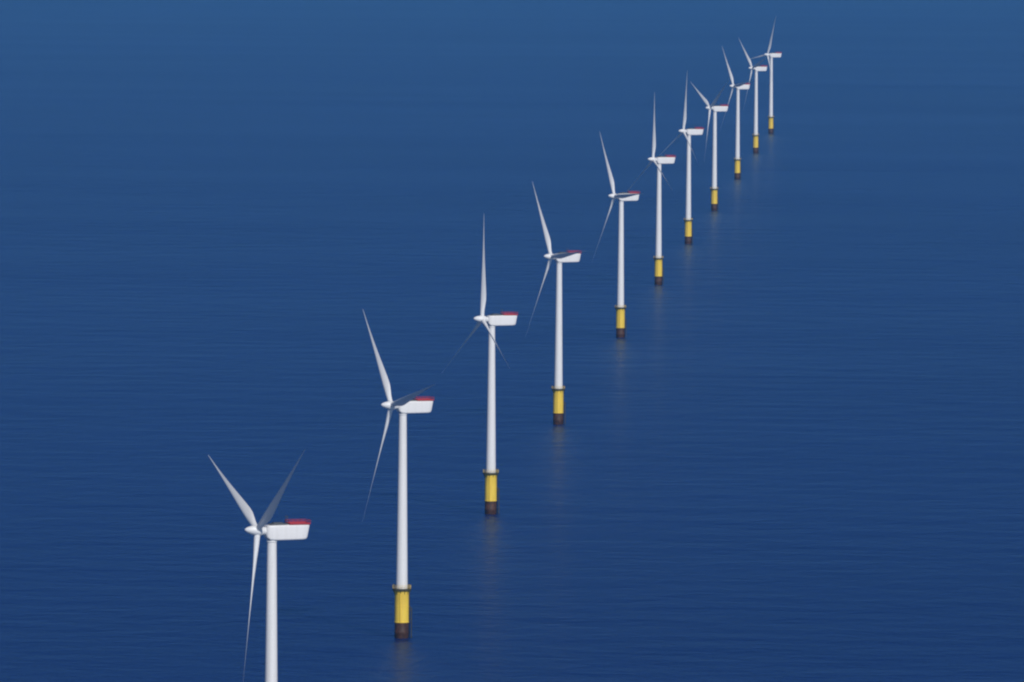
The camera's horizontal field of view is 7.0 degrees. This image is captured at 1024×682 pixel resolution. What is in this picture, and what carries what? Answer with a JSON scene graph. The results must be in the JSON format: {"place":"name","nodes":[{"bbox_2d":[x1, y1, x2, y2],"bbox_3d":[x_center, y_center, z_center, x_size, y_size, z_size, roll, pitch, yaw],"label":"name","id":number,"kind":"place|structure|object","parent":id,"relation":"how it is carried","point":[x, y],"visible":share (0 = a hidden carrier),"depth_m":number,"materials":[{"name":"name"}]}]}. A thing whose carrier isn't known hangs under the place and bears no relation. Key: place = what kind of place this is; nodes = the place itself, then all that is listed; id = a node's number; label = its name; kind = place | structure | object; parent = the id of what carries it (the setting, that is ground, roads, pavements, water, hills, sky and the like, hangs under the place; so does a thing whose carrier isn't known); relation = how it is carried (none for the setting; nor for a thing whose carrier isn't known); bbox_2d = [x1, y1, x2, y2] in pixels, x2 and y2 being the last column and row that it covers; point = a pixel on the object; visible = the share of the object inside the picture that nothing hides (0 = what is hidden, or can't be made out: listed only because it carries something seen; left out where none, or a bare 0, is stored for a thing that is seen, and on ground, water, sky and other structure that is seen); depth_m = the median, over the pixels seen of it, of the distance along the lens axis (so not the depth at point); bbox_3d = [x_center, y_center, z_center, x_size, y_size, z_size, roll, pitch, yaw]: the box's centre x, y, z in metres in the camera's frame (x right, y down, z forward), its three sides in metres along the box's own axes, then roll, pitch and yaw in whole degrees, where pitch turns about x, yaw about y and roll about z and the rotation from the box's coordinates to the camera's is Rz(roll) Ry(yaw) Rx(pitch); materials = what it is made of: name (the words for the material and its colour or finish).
{"place":"outdoors","nodes":[
{"label":"outdoors","id":0,"kind":"place"},
{"bbox_2d":[0,0,1023,681],"bbox_3d":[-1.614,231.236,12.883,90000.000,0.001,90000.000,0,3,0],"label":"sea","id":1,"kind":"structure","parent":0,"point":[784,442],"depth_m":4172.58,"materials":[{"name":"liquid"}]},
{"bbox_2d":[208,450,310,681],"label":"wind turbine","id":2,"kind":"object","parent":1,"relation":"on","point":[273,532],"visible":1,"depth_m":2057.68,"materials":[{"name":"metal"}]},
{"bbox_2d":[363,311,434,638],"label":"wind turbine","id":3,"kind":"object","parent":1,"relation":"on","point":[403,406],"visible":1,"depth_m":2543.70,"materials":[{"name":"metal"}]},
{"bbox_2d":[444,228,517,513],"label":"wind turbine","id":4,"kind":"object","parent":1,"relation":"on","point":[489,322],"visible":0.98,"depth_m":3037.51,"materials":[{"name":"metal"}]},
{"bbox_2d":[527,182,583,424],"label":"wind turbine","id":5,"kind":"object","parent":1,"relation":"on","point":[558,389],"visible":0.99,"depth_m":3534.83,"materials":[{"name":"metal"}]},
{"bbox_2d":[598,135,643,337],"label":"wind turbine","id":6,"kind":"object","parent":1,"relation":"on","point":[621,198],"visible":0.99,"depth_m":4200.29,"materials":[{"name":"metal"}]},
{"bbox_2d":[630,93,675,284],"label":"wind turbine","id":7,"kind":"object","parent":1,"relation":"on","point":[659,161],"visible":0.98,"depth_m":4741.23,"materials":[{"name":"metal"}]},
{"bbox_2d":[658,81,703,243],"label":"wind turbine","id":8,"kind":"object","parent":1,"relation":"on","point":[688,133],"visible":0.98,"depth_m":5264.89,"materials":[{"name":"metal"}]},
{"bbox_2d":[692,81,728,210],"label":"wind turbine","id":9,"kind":"object","parent":1,"relation":"on","point":[715,109],"visible":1,"depth_m":5788.19,"materials":[{"name":"metal"}]},
{"bbox_2d":[722,47,750,178],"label":"wind turbine","id":10,"kind":"object","parent":1,"relation":"on","point":[737,159],"visible":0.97,"depth_m":6387.53,"materials":[{"name":"metal"}]},
{"bbox_2d":[741,43,768,152],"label":"wind turbine","id":11,"kind":"object","parent":1,"relation":"on","point":[756,68],"visible":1,"depth_m":6982.54,"materials":[{"name":"metal"}]},
{"bbox_2d":[751,18,781,133],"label":"wind turbine","id":12,"kind":"object","parent":1,"relation":"on","point":[771,117],"visible":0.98,"depth_m":7507.19,"materials":[{"name":"metal"}]}
]}

